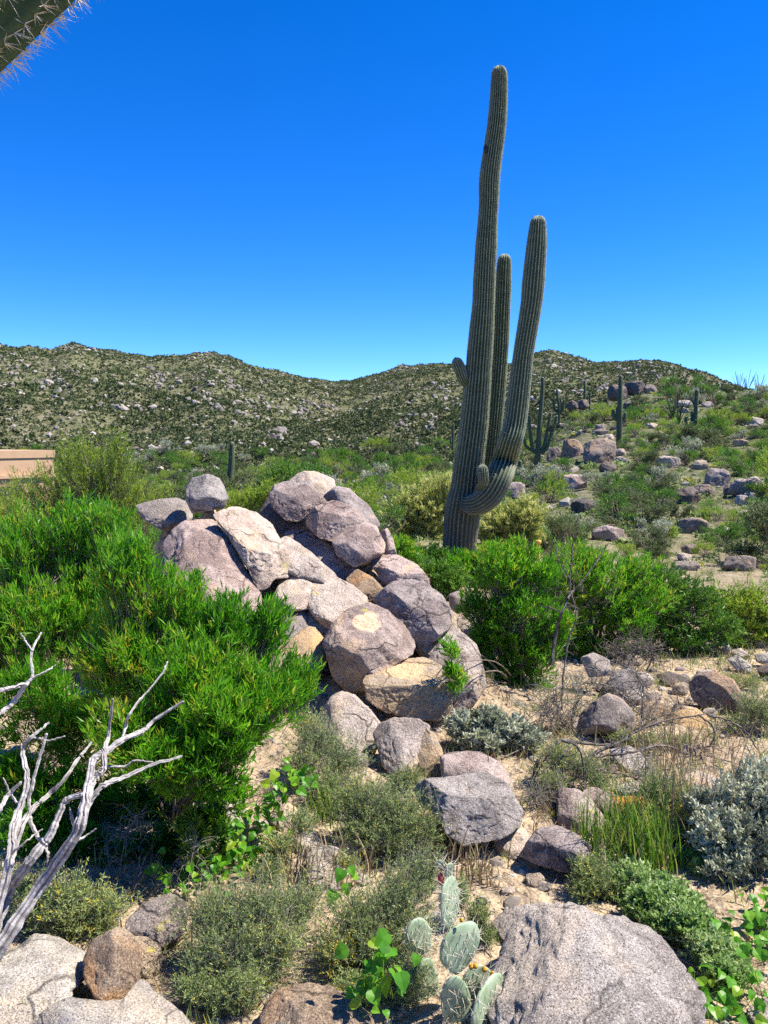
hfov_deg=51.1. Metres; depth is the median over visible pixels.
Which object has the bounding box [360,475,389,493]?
dark green bush
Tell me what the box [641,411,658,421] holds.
grey bush
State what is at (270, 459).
yellow green bush
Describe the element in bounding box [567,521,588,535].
bright green bush
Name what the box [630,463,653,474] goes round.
dark green bush
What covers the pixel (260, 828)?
stone
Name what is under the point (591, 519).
grey bush
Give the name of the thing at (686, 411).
hill boulder
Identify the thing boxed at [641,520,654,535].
dark green bush
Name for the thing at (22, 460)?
house
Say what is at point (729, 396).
olive bush
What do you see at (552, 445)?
dark green bush
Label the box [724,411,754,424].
yellow green bush
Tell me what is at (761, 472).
yellow green bush
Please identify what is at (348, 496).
boulder
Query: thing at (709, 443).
olive bush
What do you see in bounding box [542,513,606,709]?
leafless shrub
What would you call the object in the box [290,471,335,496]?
boulder
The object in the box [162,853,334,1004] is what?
wispy shrub
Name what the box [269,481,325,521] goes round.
boulder
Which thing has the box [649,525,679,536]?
yellow green bush
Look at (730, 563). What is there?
hill boulder
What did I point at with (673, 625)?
leafy shrub
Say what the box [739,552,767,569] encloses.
yellow green bush
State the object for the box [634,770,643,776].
stone
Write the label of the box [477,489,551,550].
straw shrub
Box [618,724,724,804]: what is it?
dead twig bush
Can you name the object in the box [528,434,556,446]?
olive bush
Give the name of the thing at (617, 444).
olive bush
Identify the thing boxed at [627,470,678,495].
olive bush
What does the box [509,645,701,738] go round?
dead twig bush
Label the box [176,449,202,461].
yellow green bush
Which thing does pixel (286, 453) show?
olive bush
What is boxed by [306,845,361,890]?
boulder
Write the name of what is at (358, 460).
dark green bush
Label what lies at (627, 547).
yellow green bush
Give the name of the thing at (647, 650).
dead twig bush
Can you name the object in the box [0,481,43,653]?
fine leaved tree
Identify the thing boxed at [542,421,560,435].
olive bush
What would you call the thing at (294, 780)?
heart leaf vine
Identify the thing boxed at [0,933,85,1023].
boulder
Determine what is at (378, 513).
dark green bush
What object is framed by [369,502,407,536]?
dark green bush
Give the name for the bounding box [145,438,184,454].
grey bush
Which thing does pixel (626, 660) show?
stone
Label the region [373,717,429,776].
boulder
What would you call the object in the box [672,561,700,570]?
hill boulder
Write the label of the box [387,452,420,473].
dark green bush
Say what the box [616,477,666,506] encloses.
dark green bush
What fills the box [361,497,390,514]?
dark green bush
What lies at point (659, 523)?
grey bush
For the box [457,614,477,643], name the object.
rock
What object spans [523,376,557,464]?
saguaro cactus
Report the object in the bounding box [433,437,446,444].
bright green bush
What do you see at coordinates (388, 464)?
dark green bush
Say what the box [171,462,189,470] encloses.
yellow green bush
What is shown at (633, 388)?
hill boulder
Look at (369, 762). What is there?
stone
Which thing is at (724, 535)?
dark green bush
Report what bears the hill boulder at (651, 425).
on the ground at (426, 1013)
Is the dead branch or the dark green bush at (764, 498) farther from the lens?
the dark green bush at (764, 498)
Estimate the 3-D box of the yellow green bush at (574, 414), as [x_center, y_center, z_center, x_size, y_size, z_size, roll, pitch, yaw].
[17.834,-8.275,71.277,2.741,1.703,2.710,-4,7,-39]
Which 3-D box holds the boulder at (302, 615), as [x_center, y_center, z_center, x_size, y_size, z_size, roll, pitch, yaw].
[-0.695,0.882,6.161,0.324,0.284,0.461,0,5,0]
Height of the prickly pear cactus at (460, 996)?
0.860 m
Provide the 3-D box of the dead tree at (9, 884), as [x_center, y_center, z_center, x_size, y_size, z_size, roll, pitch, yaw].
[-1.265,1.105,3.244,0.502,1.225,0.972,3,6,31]
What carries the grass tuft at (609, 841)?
on the ground at (426, 1013)
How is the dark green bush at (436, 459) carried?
on the ground at (426, 1013)
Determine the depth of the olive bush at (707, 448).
49.07 m
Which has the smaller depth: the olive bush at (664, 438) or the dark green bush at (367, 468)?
the olive bush at (664, 438)
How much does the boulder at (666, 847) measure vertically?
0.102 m
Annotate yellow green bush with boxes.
[91,447,114,458]
[152,472,169,483]
[159,469,175,479]
[161,479,179,492]
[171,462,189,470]
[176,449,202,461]
[238,462,283,489]
[263,455,284,463]
[318,456,339,467]
[321,449,345,456]
[326,477,395,514]
[335,461,350,474]
[338,471,357,480]
[359,436,390,452]
[381,486,410,507]
[386,465,443,492]
[387,464,415,484]
[399,453,434,470]
[408,463,432,472]
[520,439,547,458]
[527,477,571,503]
[539,515,575,531]
[543,468,571,487]
[565,410,600,426]
[585,406,615,421]
[589,402,616,417]
[613,418,640,425]
[613,542,641,554]
[627,422,648,430]
[633,446,659,456]
[640,408,666,419]
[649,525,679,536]
[652,400,666,408]
[654,418,677,434]
[662,425,678,437]
[688,406,736,427]
[689,541,722,556]
[696,445,721,460]
[697,504,734,520]
[719,506,748,529]
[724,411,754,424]
[724,425,750,437]
[739,448,754,461]
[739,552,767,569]
[744,443,767,496]
[744,529,764,546]
[748,438,767,451]
[752,403,767,421]
[754,463,767,478]
[762,392,767,402]
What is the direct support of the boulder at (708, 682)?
on the ground at (426, 1013)
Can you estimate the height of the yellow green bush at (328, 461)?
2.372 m
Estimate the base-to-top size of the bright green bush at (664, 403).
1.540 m
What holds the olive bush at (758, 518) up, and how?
on the ground at (426, 1013)
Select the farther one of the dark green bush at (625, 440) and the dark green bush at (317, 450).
the dark green bush at (317, 450)
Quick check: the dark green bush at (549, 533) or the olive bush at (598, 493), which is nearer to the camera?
the dark green bush at (549, 533)
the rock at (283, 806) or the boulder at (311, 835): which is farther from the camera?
the rock at (283, 806)
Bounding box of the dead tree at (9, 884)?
[0,632,183,958]
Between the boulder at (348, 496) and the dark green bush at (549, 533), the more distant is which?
the dark green bush at (549, 533)
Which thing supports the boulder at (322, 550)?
on the ground at (426, 1013)
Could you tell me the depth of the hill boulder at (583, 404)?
85.97 m
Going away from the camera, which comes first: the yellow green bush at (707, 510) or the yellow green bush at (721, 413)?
the yellow green bush at (707, 510)
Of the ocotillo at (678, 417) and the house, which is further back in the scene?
the ocotillo at (678, 417)
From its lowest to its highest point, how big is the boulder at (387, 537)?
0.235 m
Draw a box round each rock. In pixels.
[135,936,161,978]
[273,802,297,831]
[449,591,464,613]
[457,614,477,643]
[581,653,610,676]
[643,700,667,715]
[718,643,730,653]
[727,655,751,673]
[732,648,749,657]
[754,652,767,663]
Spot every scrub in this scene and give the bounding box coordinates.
[0,341,753,478]
[53,388,767,595]
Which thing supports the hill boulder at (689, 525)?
on the ground at (426, 1013)
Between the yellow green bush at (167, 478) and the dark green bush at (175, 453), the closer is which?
the yellow green bush at (167, 478)
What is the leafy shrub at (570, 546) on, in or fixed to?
on the ground at (426, 1013)
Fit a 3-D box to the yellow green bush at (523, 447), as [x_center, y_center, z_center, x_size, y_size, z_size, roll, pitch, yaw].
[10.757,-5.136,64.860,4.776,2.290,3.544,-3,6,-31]
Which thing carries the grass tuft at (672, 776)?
on the ground at (426, 1013)
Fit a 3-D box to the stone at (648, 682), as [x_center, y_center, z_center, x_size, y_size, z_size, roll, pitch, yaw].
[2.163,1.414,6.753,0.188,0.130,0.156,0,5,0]
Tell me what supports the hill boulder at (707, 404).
on the ground at (426, 1013)
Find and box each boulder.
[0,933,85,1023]
[30,978,191,1023]
[83,927,141,1000]
[125,892,187,948]
[135,498,192,530]
[162,518,261,621]
[185,474,227,513]
[213,506,291,590]
[220,790,249,841]
[258,982,374,1023]
[259,495,301,537]
[266,626,326,677]
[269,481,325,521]
[274,610,308,646]
[275,576,312,612]
[280,536,336,583]
[283,520,360,579]
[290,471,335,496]
[291,832,323,856]
[305,500,364,541]
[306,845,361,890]
[307,574,368,628]
[308,611,327,634]
[319,691,380,757]
[322,602,415,693]
[324,486,379,526]
[332,521,384,566]
[332,827,368,865]
[346,569,382,604]
[362,657,452,721]
[371,554,429,584]
[372,579,452,647]
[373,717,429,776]
[381,528,396,554]
[413,771,522,846]
[415,622,460,657]
[415,728,442,776]
[428,626,486,712]
[440,751,516,798]
[477,901,706,1023]
[491,902,550,941]
[494,828,529,859]
[507,482,525,498]
[519,825,593,872]
[546,447,561,462]
[557,788,605,834]
[560,439,582,458]
[562,474,587,489]
[566,400,577,410]
[570,498,598,512]
[577,399,588,409]
[578,693,634,736]
[583,438,616,463]
[583,787,613,814]
[591,525,626,540]
[594,424,605,429]
[599,462,615,471]
[605,434,613,439]
[606,668,644,696]
[607,384,626,400]
[609,745,650,776]
[612,796,661,823]
[615,456,626,463]
[615,781,647,795]
[616,449,625,455]
[623,402,632,410]
[624,380,644,395]
[643,384,657,393]
[644,423,657,428]
[649,835,673,862]
[655,456,680,467]
[656,671,689,686]
[668,705,708,729]
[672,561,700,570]
[674,487,700,503]
[675,400,692,407]
[677,407,688,412]
[677,552,691,560]
[678,517,709,533]
[681,544,699,553]
[683,771,719,790]
[689,671,743,713]
[692,459,708,469]
[694,484,715,495]
[701,401,712,406]
[704,468,730,485]
[721,555,755,570]
[723,484,730,494]
[728,478,765,496]
[732,439,750,445]
[735,495,747,505]
[743,417,763,425]
[744,492,755,497]
[746,996,767,1022]
[756,663,767,677]
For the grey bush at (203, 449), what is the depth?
144.87 m
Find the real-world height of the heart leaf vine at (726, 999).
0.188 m
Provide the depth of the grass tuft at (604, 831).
3.79 m
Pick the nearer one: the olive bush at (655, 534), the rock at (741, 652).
the rock at (741, 652)
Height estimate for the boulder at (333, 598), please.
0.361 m
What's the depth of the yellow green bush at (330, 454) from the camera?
126.75 m
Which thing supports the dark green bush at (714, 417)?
on the ground at (426, 1013)
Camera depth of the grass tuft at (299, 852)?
3.71 m
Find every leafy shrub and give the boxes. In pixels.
[0,486,137,857]
[0,802,233,868]
[56,515,326,831]
[171,804,216,877]
[391,533,428,563]
[409,550,475,600]
[414,541,474,563]
[434,531,580,696]
[445,538,525,589]
[533,540,588,584]
[534,536,682,660]
[621,555,747,656]
[700,579,767,648]
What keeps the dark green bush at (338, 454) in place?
on the ground at (426, 1013)
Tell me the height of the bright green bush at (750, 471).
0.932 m
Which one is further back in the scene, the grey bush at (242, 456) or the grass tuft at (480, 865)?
the grey bush at (242, 456)
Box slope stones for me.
[353,383,764,531]
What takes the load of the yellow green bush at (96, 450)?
on the ground at (426, 1013)
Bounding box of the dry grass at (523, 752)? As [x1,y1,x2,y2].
[1,522,767,1023]
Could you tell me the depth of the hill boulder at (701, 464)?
42.75 m
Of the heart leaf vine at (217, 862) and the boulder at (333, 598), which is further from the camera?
the boulder at (333, 598)
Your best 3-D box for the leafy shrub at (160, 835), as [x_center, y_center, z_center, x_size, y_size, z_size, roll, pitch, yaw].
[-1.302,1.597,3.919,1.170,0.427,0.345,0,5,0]
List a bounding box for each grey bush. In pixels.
[122,450,154,464]
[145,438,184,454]
[187,468,204,478]
[192,442,227,457]
[235,453,250,462]
[321,472,351,487]
[359,461,392,479]
[375,481,403,510]
[516,463,564,490]
[561,422,577,430]
[574,515,599,530]
[578,471,612,488]
[636,517,674,539]
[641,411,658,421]
[643,464,680,484]
[660,436,717,459]
[683,387,707,402]
[728,428,756,439]
[737,383,767,400]
[742,398,767,411]
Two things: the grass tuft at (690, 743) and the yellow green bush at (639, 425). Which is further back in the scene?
the yellow green bush at (639, 425)
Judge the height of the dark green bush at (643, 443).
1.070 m
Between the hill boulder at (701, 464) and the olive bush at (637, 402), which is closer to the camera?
the hill boulder at (701, 464)
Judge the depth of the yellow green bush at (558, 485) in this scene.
33.61 m
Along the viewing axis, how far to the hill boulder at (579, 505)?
29.79 m
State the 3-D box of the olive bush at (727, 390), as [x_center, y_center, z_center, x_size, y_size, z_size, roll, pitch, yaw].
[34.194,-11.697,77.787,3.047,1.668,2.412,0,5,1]
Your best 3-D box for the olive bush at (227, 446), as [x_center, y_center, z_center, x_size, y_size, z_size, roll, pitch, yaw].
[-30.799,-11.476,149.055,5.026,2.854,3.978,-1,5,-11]
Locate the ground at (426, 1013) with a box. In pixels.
[0,343,767,1023]
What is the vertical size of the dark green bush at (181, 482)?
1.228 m
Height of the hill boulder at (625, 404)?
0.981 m
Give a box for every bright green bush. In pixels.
[140,473,159,488]
[182,457,199,464]
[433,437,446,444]
[440,440,451,447]
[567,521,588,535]
[623,424,647,437]
[654,387,681,397]
[655,399,672,413]
[668,434,681,445]
[670,418,683,428]
[677,425,707,437]
[696,499,719,516]
[712,445,750,467]
[738,461,762,476]
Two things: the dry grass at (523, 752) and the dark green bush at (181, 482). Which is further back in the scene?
the dark green bush at (181, 482)
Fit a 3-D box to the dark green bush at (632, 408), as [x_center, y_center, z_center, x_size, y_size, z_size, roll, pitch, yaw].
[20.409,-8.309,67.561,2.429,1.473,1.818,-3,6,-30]
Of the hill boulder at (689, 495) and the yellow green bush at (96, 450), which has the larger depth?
the yellow green bush at (96, 450)
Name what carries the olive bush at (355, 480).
on the ground at (426, 1013)
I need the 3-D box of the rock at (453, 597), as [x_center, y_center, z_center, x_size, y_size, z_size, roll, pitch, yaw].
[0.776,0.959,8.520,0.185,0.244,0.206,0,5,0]
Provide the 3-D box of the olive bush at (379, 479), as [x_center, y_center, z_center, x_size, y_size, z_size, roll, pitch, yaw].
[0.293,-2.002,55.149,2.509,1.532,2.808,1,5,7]
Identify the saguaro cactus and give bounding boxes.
[0,0,96,97]
[226,442,234,490]
[442,65,547,554]
[450,423,454,459]
[518,460,522,469]
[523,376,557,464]
[552,389,564,428]
[583,380,585,410]
[589,392,590,409]
[611,375,626,444]
[684,389,706,428]
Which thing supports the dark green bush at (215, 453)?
on the ground at (426, 1013)
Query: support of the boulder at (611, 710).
on the ground at (426, 1013)
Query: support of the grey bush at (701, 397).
on the ground at (426, 1013)
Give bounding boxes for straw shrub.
[216,476,283,512]
[378,467,452,540]
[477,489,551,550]
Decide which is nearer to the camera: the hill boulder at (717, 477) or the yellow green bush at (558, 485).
the yellow green bush at (558, 485)
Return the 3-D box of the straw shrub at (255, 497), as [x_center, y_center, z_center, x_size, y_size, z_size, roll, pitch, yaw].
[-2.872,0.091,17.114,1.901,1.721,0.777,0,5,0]
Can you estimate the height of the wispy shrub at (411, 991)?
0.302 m
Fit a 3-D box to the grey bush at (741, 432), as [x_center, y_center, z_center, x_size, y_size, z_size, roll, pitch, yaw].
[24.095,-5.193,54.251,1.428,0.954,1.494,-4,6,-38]
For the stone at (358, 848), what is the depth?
3.87 m
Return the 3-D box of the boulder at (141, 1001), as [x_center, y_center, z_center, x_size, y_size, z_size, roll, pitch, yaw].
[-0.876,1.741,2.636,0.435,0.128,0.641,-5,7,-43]
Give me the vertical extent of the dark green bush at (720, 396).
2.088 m
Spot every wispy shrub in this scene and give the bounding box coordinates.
[0,857,142,943]
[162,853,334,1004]
[164,953,278,1023]
[242,799,366,891]
[268,702,375,807]
[301,830,451,982]
[313,764,452,871]
[320,941,440,1015]
[382,760,423,792]
[454,869,498,956]
[528,730,626,796]
[565,846,627,907]
[603,725,703,750]
[626,754,706,846]
[653,798,701,851]
[713,679,767,738]
[723,670,767,692]
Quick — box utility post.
[535,540,540,558]
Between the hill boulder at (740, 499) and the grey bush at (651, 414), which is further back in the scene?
the grey bush at (651, 414)
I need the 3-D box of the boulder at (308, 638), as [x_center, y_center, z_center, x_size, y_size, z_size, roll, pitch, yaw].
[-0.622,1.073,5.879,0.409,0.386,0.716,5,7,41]
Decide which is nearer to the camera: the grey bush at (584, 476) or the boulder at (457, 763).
the boulder at (457, 763)
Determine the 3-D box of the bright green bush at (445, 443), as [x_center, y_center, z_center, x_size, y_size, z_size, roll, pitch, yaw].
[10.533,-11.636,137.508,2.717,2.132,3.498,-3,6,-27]
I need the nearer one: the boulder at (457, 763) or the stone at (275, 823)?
the stone at (275, 823)
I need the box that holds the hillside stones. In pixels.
[0,345,729,470]
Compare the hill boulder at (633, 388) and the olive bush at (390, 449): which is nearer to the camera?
the hill boulder at (633, 388)
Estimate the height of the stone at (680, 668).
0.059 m
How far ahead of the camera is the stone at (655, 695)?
6.20 m
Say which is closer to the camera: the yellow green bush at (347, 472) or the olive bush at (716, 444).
the olive bush at (716, 444)
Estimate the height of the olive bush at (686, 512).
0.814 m
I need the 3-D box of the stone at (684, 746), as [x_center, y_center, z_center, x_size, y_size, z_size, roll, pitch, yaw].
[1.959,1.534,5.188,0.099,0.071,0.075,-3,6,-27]
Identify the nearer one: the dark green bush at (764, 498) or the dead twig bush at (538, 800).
the dead twig bush at (538, 800)
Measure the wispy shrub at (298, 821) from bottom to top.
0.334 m
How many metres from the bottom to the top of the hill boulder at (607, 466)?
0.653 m
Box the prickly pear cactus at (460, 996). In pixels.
[398,852,507,1023]
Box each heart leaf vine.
[144,815,290,898]
[226,757,318,836]
[327,865,359,909]
[333,927,421,1022]
[687,964,767,1023]
[695,887,767,993]
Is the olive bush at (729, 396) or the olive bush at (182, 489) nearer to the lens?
the olive bush at (182, 489)
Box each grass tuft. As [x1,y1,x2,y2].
[247,817,384,910]
[285,773,345,831]
[416,805,486,864]
[431,831,513,892]
[557,760,692,876]
[562,800,673,884]
[568,694,755,780]
[592,800,682,876]
[601,675,767,854]
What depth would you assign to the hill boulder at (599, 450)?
48.65 m
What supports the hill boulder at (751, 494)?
on the ground at (426, 1013)
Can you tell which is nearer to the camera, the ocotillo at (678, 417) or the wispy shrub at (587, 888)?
the wispy shrub at (587, 888)
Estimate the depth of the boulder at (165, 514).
7.09 m
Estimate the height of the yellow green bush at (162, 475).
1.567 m
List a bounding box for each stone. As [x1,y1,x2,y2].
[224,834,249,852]
[253,819,267,830]
[259,993,268,1000]
[270,814,277,826]
[340,874,353,885]
[354,753,372,766]
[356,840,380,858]
[356,874,370,885]
[475,895,488,904]
[501,886,514,895]
[525,873,544,886]
[539,881,551,890]
[564,879,573,886]
[571,717,579,731]
[595,685,603,692]
[606,764,617,771]
[622,689,642,705]
[623,653,641,665]
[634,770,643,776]
[638,672,652,688]
[645,692,660,701]
[672,682,688,694]
[675,666,684,671]
[680,744,694,753]
[689,748,697,755]
[697,742,708,749]
[702,708,717,717]
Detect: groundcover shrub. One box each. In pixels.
[591,844,754,999]
[667,844,715,878]
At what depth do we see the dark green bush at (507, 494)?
33.41 m
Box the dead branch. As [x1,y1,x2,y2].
[514,684,760,791]
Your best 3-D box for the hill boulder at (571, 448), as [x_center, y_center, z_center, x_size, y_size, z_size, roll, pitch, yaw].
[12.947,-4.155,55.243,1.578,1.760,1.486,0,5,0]
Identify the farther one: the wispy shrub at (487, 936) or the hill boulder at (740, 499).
the hill boulder at (740, 499)
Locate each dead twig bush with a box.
[77,800,218,905]
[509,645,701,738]
[510,763,573,822]
[590,622,681,672]
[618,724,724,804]
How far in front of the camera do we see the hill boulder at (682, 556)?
18.16 m
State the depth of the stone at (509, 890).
3.56 m
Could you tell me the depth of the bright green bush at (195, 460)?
138.09 m
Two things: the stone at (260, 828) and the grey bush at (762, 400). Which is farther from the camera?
the grey bush at (762, 400)
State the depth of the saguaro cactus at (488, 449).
15.50 m
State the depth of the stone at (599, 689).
6.49 m
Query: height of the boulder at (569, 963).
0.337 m
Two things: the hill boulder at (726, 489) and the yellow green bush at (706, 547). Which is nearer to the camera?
the yellow green bush at (706, 547)
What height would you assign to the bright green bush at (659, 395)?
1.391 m
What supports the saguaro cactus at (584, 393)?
on the ground at (426, 1013)
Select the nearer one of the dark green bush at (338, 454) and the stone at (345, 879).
the stone at (345, 879)
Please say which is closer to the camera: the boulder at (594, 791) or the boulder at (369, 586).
the boulder at (594, 791)
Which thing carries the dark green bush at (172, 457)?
on the ground at (426, 1013)
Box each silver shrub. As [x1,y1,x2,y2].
[441,702,551,762]
[679,752,767,892]
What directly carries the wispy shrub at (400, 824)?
on the ground at (426, 1013)
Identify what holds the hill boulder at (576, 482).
on the ground at (426, 1013)
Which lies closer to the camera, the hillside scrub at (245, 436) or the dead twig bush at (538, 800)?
the dead twig bush at (538, 800)
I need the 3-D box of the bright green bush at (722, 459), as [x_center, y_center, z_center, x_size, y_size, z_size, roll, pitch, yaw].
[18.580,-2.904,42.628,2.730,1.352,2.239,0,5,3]
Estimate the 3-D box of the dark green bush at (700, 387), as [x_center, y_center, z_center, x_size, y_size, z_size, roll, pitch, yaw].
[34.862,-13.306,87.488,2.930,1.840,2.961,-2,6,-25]
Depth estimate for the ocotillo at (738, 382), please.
98.12 m
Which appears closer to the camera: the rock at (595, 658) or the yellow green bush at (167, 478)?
the rock at (595, 658)
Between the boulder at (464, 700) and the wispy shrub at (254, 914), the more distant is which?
the boulder at (464, 700)
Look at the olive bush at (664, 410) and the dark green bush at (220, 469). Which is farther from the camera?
the dark green bush at (220, 469)
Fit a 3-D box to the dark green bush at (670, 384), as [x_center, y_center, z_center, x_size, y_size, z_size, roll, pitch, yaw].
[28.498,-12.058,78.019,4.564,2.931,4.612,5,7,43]
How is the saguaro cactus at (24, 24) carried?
on the ground at (426, 1013)
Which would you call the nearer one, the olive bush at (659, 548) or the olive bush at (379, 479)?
the olive bush at (659, 548)
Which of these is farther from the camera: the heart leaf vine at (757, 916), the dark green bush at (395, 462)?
the dark green bush at (395, 462)
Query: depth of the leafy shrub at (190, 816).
3.72 m
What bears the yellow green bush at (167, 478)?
on the ground at (426, 1013)
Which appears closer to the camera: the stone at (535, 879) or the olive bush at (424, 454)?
the stone at (535, 879)
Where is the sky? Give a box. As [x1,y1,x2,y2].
[0,0,767,388]
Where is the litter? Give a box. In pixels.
[0,513,767,1023]
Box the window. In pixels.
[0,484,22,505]
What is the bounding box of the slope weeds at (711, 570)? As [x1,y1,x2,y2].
[57,495,767,632]
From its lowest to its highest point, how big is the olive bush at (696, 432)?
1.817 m
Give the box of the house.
[0,449,55,505]
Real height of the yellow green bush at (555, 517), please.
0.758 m
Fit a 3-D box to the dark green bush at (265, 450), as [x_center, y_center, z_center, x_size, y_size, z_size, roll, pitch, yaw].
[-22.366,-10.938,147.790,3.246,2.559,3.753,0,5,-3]
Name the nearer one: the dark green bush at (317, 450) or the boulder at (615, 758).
the boulder at (615, 758)
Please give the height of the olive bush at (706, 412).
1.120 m
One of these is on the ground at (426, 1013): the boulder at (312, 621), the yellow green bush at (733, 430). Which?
the yellow green bush at (733, 430)
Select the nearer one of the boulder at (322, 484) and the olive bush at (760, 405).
the boulder at (322, 484)
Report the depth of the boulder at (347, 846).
3.91 m
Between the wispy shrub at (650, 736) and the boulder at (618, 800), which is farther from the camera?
the wispy shrub at (650, 736)
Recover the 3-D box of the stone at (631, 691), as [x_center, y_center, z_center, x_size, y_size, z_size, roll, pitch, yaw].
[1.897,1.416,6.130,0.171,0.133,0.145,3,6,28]
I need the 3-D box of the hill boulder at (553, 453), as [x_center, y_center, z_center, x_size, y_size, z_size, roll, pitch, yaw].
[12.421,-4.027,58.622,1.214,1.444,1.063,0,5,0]
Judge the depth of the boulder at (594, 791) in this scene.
4.32 m
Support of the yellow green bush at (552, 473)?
on the ground at (426, 1013)
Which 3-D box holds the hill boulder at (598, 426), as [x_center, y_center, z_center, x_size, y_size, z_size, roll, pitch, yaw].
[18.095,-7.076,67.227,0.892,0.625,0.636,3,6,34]
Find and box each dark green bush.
[25,442,45,449]
[129,525,161,553]
[148,450,177,466]
[149,479,163,485]
[155,452,192,468]
[176,479,186,484]
[178,471,203,483]
[192,512,202,518]
[207,450,222,459]
[210,464,226,474]
[212,454,227,464]
[253,446,269,457]
[255,456,315,484]
[273,461,333,478]
[299,457,319,464]
[302,448,322,458]
[315,463,334,475]
[324,445,361,470]
[340,453,368,474]
[341,479,359,488]
[342,472,358,483]
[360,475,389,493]
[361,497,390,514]
[363,473,390,482]
[364,464,391,477]
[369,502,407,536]
[370,450,395,467]
[370,504,386,523]
[372,459,408,473]
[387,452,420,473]
[413,445,441,461]
[414,460,426,471]
[423,455,450,465]
[501,489,512,502]
[512,470,546,486]
[517,452,526,470]
[532,441,556,455]
[536,478,555,493]
[538,466,572,482]
[541,528,589,550]
[543,456,575,470]
[576,422,595,432]
[592,490,641,521]
[593,472,624,489]
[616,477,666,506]
[618,436,641,449]
[623,405,642,420]
[623,409,653,426]
[623,472,644,485]
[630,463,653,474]
[638,440,658,449]
[638,471,657,482]
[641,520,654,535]
[642,487,681,508]
[659,374,704,400]
[667,449,699,464]
[672,435,693,448]
[689,382,713,395]
[697,416,733,437]
[698,413,725,428]
[698,520,754,545]
[698,524,744,542]
[699,384,726,402]
[721,446,758,476]
[725,394,758,410]
[734,515,753,537]
[737,404,753,412]
[745,440,767,458]
[745,481,767,514]
[750,429,767,440]
[752,449,766,472]
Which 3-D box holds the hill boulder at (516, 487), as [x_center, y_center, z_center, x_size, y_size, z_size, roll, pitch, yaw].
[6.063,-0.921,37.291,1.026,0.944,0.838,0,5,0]
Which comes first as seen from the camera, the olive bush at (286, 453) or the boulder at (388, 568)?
the boulder at (388, 568)
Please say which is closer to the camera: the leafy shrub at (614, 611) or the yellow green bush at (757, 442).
the leafy shrub at (614, 611)
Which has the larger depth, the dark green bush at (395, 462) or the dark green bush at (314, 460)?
the dark green bush at (314, 460)
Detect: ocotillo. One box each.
[660,391,679,419]
[669,389,693,422]
[733,371,746,388]
[741,370,754,389]
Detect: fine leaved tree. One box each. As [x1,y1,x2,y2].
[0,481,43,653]
[1,426,173,616]
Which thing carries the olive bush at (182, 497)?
on the ground at (426, 1013)
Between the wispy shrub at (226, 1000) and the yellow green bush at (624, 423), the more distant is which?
the yellow green bush at (624, 423)
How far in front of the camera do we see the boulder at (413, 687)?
5.44 m
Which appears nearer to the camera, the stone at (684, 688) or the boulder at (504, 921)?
the boulder at (504, 921)
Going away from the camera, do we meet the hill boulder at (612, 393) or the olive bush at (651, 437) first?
the olive bush at (651, 437)
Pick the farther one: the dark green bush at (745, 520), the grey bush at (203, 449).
the grey bush at (203, 449)
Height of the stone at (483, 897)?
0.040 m
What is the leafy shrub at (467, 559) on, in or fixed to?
on the ground at (426, 1013)
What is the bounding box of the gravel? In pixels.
[0,513,767,1023]
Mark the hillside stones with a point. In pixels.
(217, 405)
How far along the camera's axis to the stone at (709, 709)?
5.81 m
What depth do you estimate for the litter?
4.25 m
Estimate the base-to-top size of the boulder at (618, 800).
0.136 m
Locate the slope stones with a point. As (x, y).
(566, 500)
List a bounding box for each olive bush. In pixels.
[124,482,156,497]
[133,471,150,482]
[135,460,160,473]
[139,452,158,461]
[142,484,177,497]
[165,449,181,456]
[168,470,193,484]
[171,479,190,496]
[176,491,198,518]
[201,464,221,473]
[206,450,227,458]
[209,467,258,493]
[213,443,228,449]
[225,461,246,471]
[233,468,282,490]
[233,472,239,485]
[244,448,254,455]
[263,461,298,475]
[272,451,289,458]
[331,466,344,478]
[344,475,368,486]
[345,466,364,474]
[350,449,369,457]
[375,473,397,486]
[379,525,400,533]
[385,443,404,457]
[385,469,436,492]
[413,451,435,465]
[424,461,446,470]
[430,462,453,470]
[447,450,455,461]
[524,429,542,439]
[525,451,544,463]
[526,464,544,472]
[527,512,585,557]
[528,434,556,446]
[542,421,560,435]
[543,521,599,544]
[584,411,606,427]
[590,485,605,500]
[590,485,650,519]
[597,500,674,527]
[599,484,628,505]
[615,441,628,449]
[624,525,674,551]
[626,451,645,462]
[627,460,652,471]
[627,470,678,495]
[629,395,651,404]
[630,397,648,406]
[634,405,656,412]
[634,432,660,443]
[634,449,671,467]
[641,542,675,557]
[643,465,678,480]
[648,432,671,450]
[657,408,676,419]
[666,421,725,443]
[666,498,695,518]
[693,436,718,448]
[694,444,721,454]
[703,411,734,421]
[711,439,731,450]
[711,498,767,564]
[712,400,731,409]
[716,406,737,418]
[717,392,734,402]
[720,383,754,398]
[730,449,765,468]
[743,405,767,417]
[746,424,767,436]
[753,394,767,401]
[756,401,764,406]
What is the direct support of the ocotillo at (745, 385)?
on the ground at (426, 1013)
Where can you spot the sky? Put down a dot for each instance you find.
(290, 186)
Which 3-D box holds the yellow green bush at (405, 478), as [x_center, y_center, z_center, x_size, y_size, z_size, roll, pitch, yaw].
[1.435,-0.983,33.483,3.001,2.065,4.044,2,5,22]

